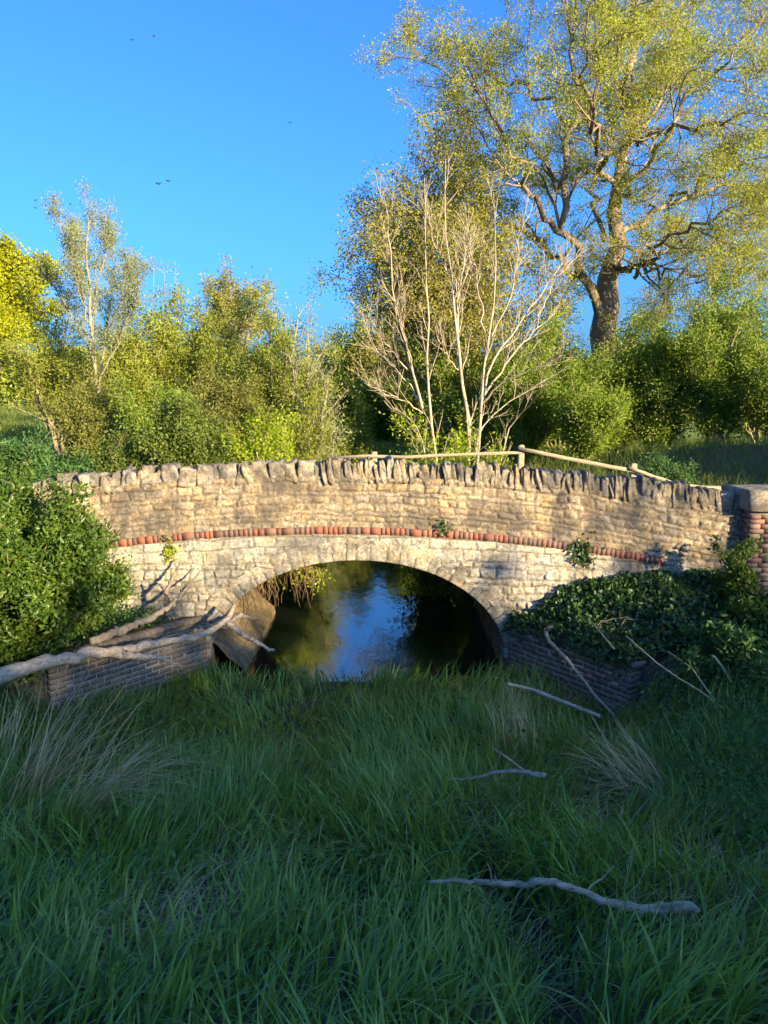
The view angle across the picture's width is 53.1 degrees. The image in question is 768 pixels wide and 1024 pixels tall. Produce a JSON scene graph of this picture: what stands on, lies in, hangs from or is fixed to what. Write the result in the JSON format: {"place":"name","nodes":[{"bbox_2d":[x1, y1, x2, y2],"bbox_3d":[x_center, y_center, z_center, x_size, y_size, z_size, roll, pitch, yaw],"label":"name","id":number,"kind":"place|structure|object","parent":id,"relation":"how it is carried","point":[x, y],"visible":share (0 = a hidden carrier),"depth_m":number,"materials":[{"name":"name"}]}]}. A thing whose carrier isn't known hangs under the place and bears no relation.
{"place":"outdoors","nodes":[
{"label":"outdoors","id":0,"kind":"place"},
{"bbox_2d":[201,560,505,681],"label":"water","id":1,"kind":"structure","parent":0,"point":[363,616],"depth_m":14.80,"materials":[{"name":"blue liquid"}]},
{"bbox_2d":[0,384,767,1023],"bbox_3d":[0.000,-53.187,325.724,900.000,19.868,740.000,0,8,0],"label":"ground","id":2,"kind":"structure","parent":0,"point":[650,668],"depth_m":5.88,"materials":[{"name":"green plant"}]},
{"bbox_2d":[0,403,49,436],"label":"field grass","id":3,"kind":"structure","parent":2,"relation":"on","point":[10,419],"depth_m":55.65,"materials":[{"name":"green plant"}]},
{"bbox_2d":[0,681,51,763],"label":"dry grass tuft","id":4,"kind":"object","parent":2,"relation":"on","point":[14,723],"visible":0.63,"depth_m":8.53,"materials":[{"name":"plant"}]},
{"bbox_2d":[0,229,67,372],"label":"round tree","id":5,"kind":"object","parent":2,"relation":"on","point":[10,253],"visible":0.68,"depth_m":44.12,"materials":[{"name":"yellow plant"}]},
{"bbox_2d":[0,418,103,496],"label":"leafy bush","id":6,"kind":"object","parent":2,"relation":"on","point":[36,454],"visible":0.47,"depth_m":16.22,"materials":[{"name":"green plant"}]},
{"bbox_2d":[0,262,124,457],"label":"scrub tree","id":7,"kind":"object","parent":2,"relation":"on","point":[46,378],"visible":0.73,"depth_m":28.90,"materials":[{"name":"green plant"}]},
{"bbox_2d":[0,441,137,687],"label":"elder bush","id":8,"kind":"object","parent":2,"relation":"on","point":[52,568],"visible":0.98,"depth_m":9.67,"materials":[{"name":"green plant"}]},
{"bbox_2d":[38,359,126,459],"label":"scrub tree","id":9,"kind":"object","parent":2,"relation":"on","point":[89,421],"visible":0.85,"depth_m":23.44,"materials":[{"name":"green plant"}]},
{"bbox_2d":[0,603,177,738],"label":"bank weeds","id":10,"kind":"object","parent":2,"relation":"on","point":[130,617],"visible":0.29,"depth_m":10.12,"materials":[{"name":"green plant"}]},
{"bbox_2d":[20,173,169,394],"bbox_3d":[-9.794,-6.489,27.117,5.448,9.690,5.669,0,8,0],"label":"slender tree","id":11,"kind":"object","parent":2,"relation":"on","point":[75,269],"visible":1,"depth_m":26.34,"materials":[{"name":"green plant"}]},
{"bbox_2d":[69,419,151,473],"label":"leafy bush","id":12,"kind":"object","parent":2,"relation":"on","point":[113,460],"visible":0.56,"depth_m":17.24,"materials":[{"name":"green plant"}]},
{"bbox_2d":[0,654,240,815],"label":"dry grass tuft","id":13,"kind":"object","parent":2,"relation":"on","point":[42,763],"visible":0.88,"depth_m":7.51,"materials":[{"name":"plant"}]},
{"bbox_2d":[54,289,193,442],"bbox_3d":[-9.879,-5.702,30.368,5.780,6.974,5.144,0,8,0],"label":"scrub tree","id":14,"kind":"object","parent":2,"relation":"on","point":[144,369],"visible":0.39,"depth_m":30.10,"materials":[{"name":"green plant"}]},
{"bbox_2d":[0,604,274,684],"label":"fallen log","id":15,"kind":"object","parent":2,"relation":"on","point":[46,661],"visible":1,"depth_m":10.03,"materials":[{"name":"grey wood"}]},
{"bbox_2d":[146,256,159,376],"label":"thin sapling","id":16,"kind":"object","parent":2,"relation":"on","point":[153,282],"visible":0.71,"depth_m":31.98,"materials":[{"name":"green plant"}]},
{"bbox_2d":[106,364,202,467],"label":"scrub tree","id":17,"kind":"object","parent":2,"relation":"on","point":[136,417],"visible":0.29,"depth_m":22.39,"materials":[{"name":"green plant"}]},
{"bbox_2d":[42,697,270,873],"bbox_3d":[-1.827,2.319,7.010,2.358,1.165,2.238,-7,11,-41],"label":"dry grass tuft","id":18,"kind":"object","parent":2,"relation":"on","point":[127,764],"visible":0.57,"depth_m":7.12,"materials":[{"name":"plant"}]},
{"bbox_2d":[154,257,171,381],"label":"thin sapling","id":19,"kind":"object","parent":2,"relation":"on","point":[164,274],"visible":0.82,"depth_m":31.92,"materials":[{"name":"green plant"}]},
{"bbox_2d":[115,273,225,398],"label":"scrub tree","id":20,"kind":"object","parent":2,"relation":"on","point":[177,313],"visible":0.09,"depth_m":31.51,"materials":[{"name":"green plant"}]},
{"bbox_2d":[168,262,182,358],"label":"thin sapling","id":21,"kind":"object","parent":2,"relation":"on","point":[175,275],"visible":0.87,"depth_m":31.91,"materials":[{"name":"green plant"}]},
{"bbox_2d":[124,383,235,468],"bbox_3d":[-4.641,-1.531,17.500,2.580,2.806,2.026,0,8,0],"label":"hawthorn bush","id":22,"kind":"object","parent":2,"relation":"on","point":[176,438],"visible":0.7,"depth_m":17.17,"materials":[{"name":"green plant"}]},
{"bbox_2d":[179,361,283,464],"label":"scrub tree","id":23,"kind":"object","parent":2,"relation":"on","point":[235,400],"visible":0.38,"depth_m":24.33,"materials":[{"name":"green plant"}]},
{"bbox_2d":[186,253,276,354],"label":"round tree","id":24,"kind":"object","parent":2,"relation":"on","point":[224,295],"visible":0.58,"depth_m":69.00,"materials":[{"name":"green plant"}]},
{"bbox_2d":[162,284,302,406],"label":"scrub tree","id":25,"kind":"object","parent":2,"relation":"on","point":[204,357],"visible":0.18,"depth_m":31.66,"materials":[{"name":"green plant"}]},
{"bbox_2d":[207,401,304,582],"bbox_3d":[-3.018,-0.265,18.360,2.731,4.734,2.910,0,8,0],"label":"leafy bush","id":26,"kind":"object","parent":2,"relation":"on","point":[267,441],"visible":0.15,"depth_m":17.72,"materials":[{"name":"green plant"}]},
{"bbox_2d":[208,265,345,444],"bbox_3d":[-4.022,-4.488,27.139,4.726,7.679,4.063,5,10,28],"label":"scrub tree","id":27,"kind":"object","parent":2,"relation":"on","point":[278,338],"visible":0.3,"depth_m":26.21,"materials":[{"name":"green plant"}]},
{"bbox_2d":[251,360,339,462],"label":"scrub tree","id":28,"kind":"object","parent":2,"relation":"on","point":[308,432],"visible":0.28,"depth_m":25.57,"materials":[{"name":"green plant"}]},
{"bbox_2d":[283,415,330,565],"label":"leafy bush","id":29,"kind":"object","parent":2,"relation":"on","point":[298,450],"depth_m":20.27,"materials":[{"name":"green plant"}]},
{"bbox_2d":[254,269,365,462],"bbox_3d":[-2.678,-3.695,26.914,3.868,9.456,4.094,-3,9,-17],"label":"scrub tree","id":30,"kind":"object","parent":2,"relation":"on","point":[318,367],"visible":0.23,"depth_m":26.43,"materials":[{"name":"green plant"}]},
{"bbox_2d":[311,370,377,443],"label":"scrub tree","id":31,"kind":"object","parent":2,"relation":"on","point":[347,396],"visible":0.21,"depth_m":36.20,"materials":[{"name":"green plant"}]},
{"bbox_2d":[323,388,397,466],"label":"scrub tree","id":32,"kind":"object","parent":2,"relation":"on","point":[364,445],"visible":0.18,"depth_m":29.72,"materials":[{"name":"green plant"}]},
{"bbox_2d":[312,289,411,390],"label":"scrub tree","id":33,"kind":"object","parent":2,"relation":"on","point":[343,349],"visible":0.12,"depth_m":60.97,"materials":[{"name":"green plant"}]},
{"bbox_2d":[0,342,750,405],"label":"woods","id":34,"kind":"object","parent":2,"relation":"on","point":[7,378],"visible":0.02,"depth_m":86.79,"materials":[{"name":"green plant"}]},
{"bbox_2d":[352,374,401,440],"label":"scrub tree","id":35,"kind":"object","parent":2,"relation":"on","point":[381,426],"visible":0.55,"depth_m":39.72,"materials":[{"name":"green plant"}]},
{"bbox_2d":[0,658,767,1023],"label":"channel weeds","id":36,"kind":"object","parent":2,"relation":"on","point":[74,902],"visible":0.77,"depth_m":4.69,"materials":[{"name":"green plant"}]},
{"bbox_2d":[0,430,767,500],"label":"meadow grass","id":37,"kind":"structure","parent":2,"relation":"on","point":[683,447],"depth_m":21.16,"materials":[{"name":"green plant"}]},
{"bbox_2d":[358,330,434,386],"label":"scrub tree","id":38,"kind":"object","parent":2,"relation":"on","point":[381,380],"visible":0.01,"depth_m":57.63,"materials":[{"name":"green plant"}]},
{"bbox_2d":[32,455,767,719],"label":"stone bridge","id":39,"kind":"structure","parent":2,"relation":"on","point":[499,553],"depth_m":11.91,"materials":[{"name":"beige stone"}]},
{"bbox_2d":[87,560,204,645],"bbox_3d":[-3.461,1.233,10.946,0.532,0.774,2.192,4,9,27],"label":"fallen branch","id":40,"kind":"object","parent":39,"relation":"on","point":[109,634],"visible":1,"depth_m":10.81,"materials":[{"name":"grey wood"}]},
{"bbox_2d":[161,536,181,562],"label":"wall plant","id":41,"kind":"object","parent":39,"relation":"attached to","point":[168,551],"depth_m":11.94,"materials":[{"name":"yellow plant"}]},
{"bbox_2d":[239,565,316,630],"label":"hanging roots","id":42,"kind":"object","parent":39,"relation":"hanging from","point":[260,586],"visible":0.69,"depth_m":12.86,"materials":[{"name":"brown plant"}]},
{"bbox_2d":[268,564,335,594],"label":"hanging plant","id":43,"kind":"object","parent":39,"relation":"hanging from","point":[317,573],"visible":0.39,"depth_m":13.09,"materials":[{"name":"green plant"}]},
{"bbox_2d":[435,517,452,537],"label":"wall plant","id":44,"kind":"object","parent":39,"relation":"attached to","point":[445,529],"depth_m":11.88,"materials":[{"name":"green plant"}]},
{"bbox_2d":[567,530,604,569],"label":"wall plant","id":45,"kind":"object","parent":39,"relation":"attached to","point":[582,553],"depth_m":11.94,"materials":[{"name":"green plant"}]},
{"bbox_2d":[502,567,766,715],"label":"ivy mat","id":46,"kind":"object","parent":39,"relation":"attached to","point":[681,601],"visible":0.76,"depth_m":11.33,"materials":[{"name":"green plant"}]},
{"bbox_2d":[592,622,614,649],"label":"dead stem","id":47,"kind":"object","parent":46,"relation":"on","point":[604,637],"visible":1,"depth_m":10.46,"materials":[{"name":"wood"}]},
{"bbox_2d":[337,746,465,844],"bbox_3d":[0.167,2.381,6.405,1.288,0.711,1.061,0,8,0],"label":"dry grass tuft","id":48,"kind":"object","parent":2,"relation":"on","point":[402,798],"visible":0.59,"depth_m":6.44,"materials":[{"name":"plant"}]},
{"bbox_2d":[345,319,461,389],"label":"scrub tree","id":49,"kind":"object","parent":2,"relation":"on","point":[403,350],"visible":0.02,"depth_m":58.26,"materials":[{"name":"green plant"}]},
{"bbox_2d":[379,361,429,444],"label":"scrub tree","id":50,"kind":"object","parent":2,"relation":"on","point":[395,401],"visible":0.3,"depth_m":36.85,"materials":[{"name":"green plant"}]},
{"bbox_2d":[379,408,513,600],"bbox_3d":[1.328,0.017,17.552,3.012,4.772,3.333,0,8,0],"label":"leafy bush","id":51,"kind":"object","parent":2,"relation":"on","point":[430,584],"visible":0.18,"depth_m":17.09,"materials":[{"name":"green plant"}]},
{"bbox_2d":[396,307,505,466],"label":"scrub tree","id":52,"kind":"object","parent":2,"relation":"on","point":[450,408],"visible":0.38,"depth_m":25.96,"materials":[{"name":"green plant"}]},
{"bbox_2d":[307,100,599,439],"bbox_3d":[2.453,-6.919,27.460,10.309,15.450,8.752,-4,9,-25],"label":"oak tree","id":53,"kind":"object","parent":2,"relation":"on","point":[403,250],"visible":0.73,"depth_m":25.75,"materials":[{"name":"green plant"}]},
{"bbox_2d":[341,152,593,465],"bbox_3d":[2.036,-3.108,18.388,6.091,10.666,3.895,0,8,0],"label":"bare tree","id":54,"kind":"object","parent":2,"relation":"on","point":[484,391],"visible":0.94,"depth_m":18.55,"materials":[{"name":"beige plant"}]},
{"bbox_2d":[407,335,548,451],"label":"scrub tree","id":55,"kind":"object","parent":2,"relation":"on","point":[494,409],"visible":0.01,"depth_m":29.73,"materials":[{"name":"green plant"}]},
{"bbox_2d":[459,432,517,466],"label":"leafy bush","id":56,"kind":"object","parent":2,"relation":"on","point":[497,446],"visible":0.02,"depth_m":17.60,"materials":[{"name":"green plant"}]},
{"bbox_2d":[446,747,546,780],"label":"fallen branch","id":57,"kind":"object","parent":2,"relation":"on","point":[520,770],"visible":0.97,"depth_m":6.71,"materials":[{"name":"grey wood"}]},
{"bbox_2d":[477,668,544,766],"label":"dry grass tuft","id":58,"kind":"object","parent":2,"relation":"on","point":[520,724],"visible":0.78,"depth_m":8.79,"materials":[{"name":"plant"}]},
{"bbox_2d":[326,444,721,490],"bbox_3d":[3.236,-0.427,15.826,8.835,1.912,0.283,0,8,0],"label":"rail fence","id":59,"kind":"object","parent":2,"relation":"on","point":[632,469],"visible":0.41,"depth_m":15.72,"materials":[{"name":"brown wood"}]},
{"bbox_2d":[468,305,586,467],"bbox_3d":[4.719,-4.037,25.032,3.567,5.386,4.148,-2,9,-14],"label":"scrub tree","id":60,"kind":"object","parent":2,"relation":"on","point":[526,431],"visible":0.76,"depth_m":24.28,"materials":[{"name":"green plant"}]},
{"bbox_2d":[503,325,590,446],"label":"scrub tree","id":61,"kind":"object","parent":2,"relation":"on","point":[571,347],"depth_m":34.42,"materials":[{"name":"green plant"}]},
{"bbox_2d":[506,682,600,717],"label":"branch","id":62,"kind":"object","parent":2,"relation":"on","point":[550,696],"visible":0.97,"depth_m":9.94,"materials":[{"name":"grey wood"}]},
{"bbox_2d":[349,0,767,456],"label":"oak tree","id":63,"kind":"object","parent":2,"relation":"on","point":[629,96],"visible":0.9,"depth_m":24.96,"materials":[{"name":"green plant"}]},
{"bbox_2d":[520,294,620,449],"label":"scrub tree","id":64,"kind":"object","parent":2,"relation":"on","point":[562,372],"visible":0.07,"depth_m":32.56,"materials":[{"name":"green plant"}]},
{"bbox_2d":[543,625,614,715],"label":"fallen branch","id":65,"kind":"object","parent":2,"relation":"on","point":[556,648],"visible":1,"depth_m":10.64,"materials":[{"name":"grey wood"}]},
{"bbox_2d":[536,348,637,468],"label":"scrub tree","id":66,"kind":"object","parent":2,"relation":"on","point":[589,418],"visible":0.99,"depth_m":22.45,"materials":[{"name":"green plant"}]},
{"bbox_2d":[518,708,687,817],"bbox_3d":[1.865,2.343,7.450,1.889,0.913,1.614,-5,10,-31],"label":"dry grass tuft","id":67,"kind":"object","parent":2,"relation":"on","point":[619,777],"visible":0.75,"depth_m":7.46,"materials":[{"name":"plant"}]},
{"bbox_2d":[581,337,661,459],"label":"scrub tree","id":68,"kind":"object","parent":2,"relation":"on","point":[623,435],"visible":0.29,"depth_m":24.69,"materials":[{"name":"green plant"}]},
{"bbox_2d":[591,288,693,436],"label":"scrub tree","id":69,"kind":"object","parent":2,"relation":"on","point":[639,341],"visible":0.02,"depth_m":31.90,"materials":[{"name":"green plant"}]},
{"bbox_2d":[590,300,713,453],"bbox_3d":[8.637,-4.298,24.711,4.041,5.072,4.211,0,8,0],"label":"scrub tree","id":70,"kind":"object","parent":2,"relation":"on","point":[661,409],"visible":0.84,"depth_m":24.23,"materials":[{"name":"green plant"}]},
{"bbox_2d":[623,413,697,443],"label":"scrub tree","id":71,"kind":"object","parent":2,"relation":"on","point":[635,437],"visible":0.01,"depth_m":39.42,"materials":[{"name":"green plant"}]},
{"bbox_2d":[637,445,701,483],"bbox_3d":[6.226,-0.767,17.299,1.728,1.466,1.660,0,8,0],"label":"cow parsley","id":72,"kind":"object","parent":2,"relation":"on","point":[661,468],"visible":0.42,"depth_m":17.03,"materials":[{"name":"green plant"}]},
{"bbox_2d":[626,635,734,720],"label":"dead stem","id":73,"kind":"object","parent":2,"relation":"on","point":[689,684],"visible":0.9,"depth_m":9.37,"materials":[{"name":"wood"}]},
{"bbox_2d":[634,598,767,865],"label":"bank weeds","id":74,"kind":"object","parent":2,"relation":"on","point":[732,795],"visible":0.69,"depth_m":7.69,"materials":[{"name":"green plant"}]},
{"bbox_2d":[661,264,767,445],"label":"scrub tree","id":75,"kind":"object","parent":2,"relation":"on","point":[721,395],"visible":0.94,"depth_m":23.11,"materials":[{"name":"green plant"}]},
{"bbox_2d":[711,655,731,682],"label":"dead stem","id":76,"kind":"object","parent":2,"relation":"on","point":[719,663],"visible":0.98,"depth_m":9.27,"materials":[{"name":"wood"}]},
{"bbox_2d":[675,612,767,695],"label":"nettle clump","id":77,"kind":"object","parent":2,"relation":"on","point":[728,637],"visible":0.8,"depth_m":9.57,"materials":[{"name":"green plant"}]},
{"bbox_2d":[705,534,767,604],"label":"nettle clump","id":78,"kind":"object","parent":2,"relation":"on","point":[734,583],"visible":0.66,"depth_m":11.16,"materials":[{"name":"green plant"}]},
{"bbox_2d":[721,583,767,637],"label":"nettle clump","id":79,"kind":"object","parent":2,"relation":"on","point":[742,603],"visible":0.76,"depth_m":10.39,"materials":[{"name":"green plant"}]},
{"bbox_2d":[729,299,767,442],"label":"scrub tree","id":80,"kind":"object","parent":2,"relation":"on","point":[751,429],"visible":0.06,"depth_m":35.48,"materials":[{"name":"green plant"}]},
{"bbox_2d":[730,277,767,443],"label":"scrub tree","id":81,"kind":"object","parent":2,"relation":"on","point":[760,389],"visible":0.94,"depth_m":22.36,"materials":[{"name":"green plant"}]},
{"bbox_2d":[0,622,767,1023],"bbox_3d":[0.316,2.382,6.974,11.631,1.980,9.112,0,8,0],"label":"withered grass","id":82,"kind":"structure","parent":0,"point":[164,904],"depth_m":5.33,"materials":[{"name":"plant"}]},
{"bbox_2d":[428,861,700,926],"bbox_3d":[1.052,2.294,4.621,1.649,0.329,0.308,2,9,12],"label":"fallen branch","id":83,"kind":"object","parent":82,"relation":"on","point":[599,900],"visible":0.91,"depth_m":4.62,"materials":[{"name":"grey wood"}]},
{"bbox_2d":[0,0,767,381],"label":"sky","id":84,"kind":"structure","parent":0,"point":[205,105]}
]}

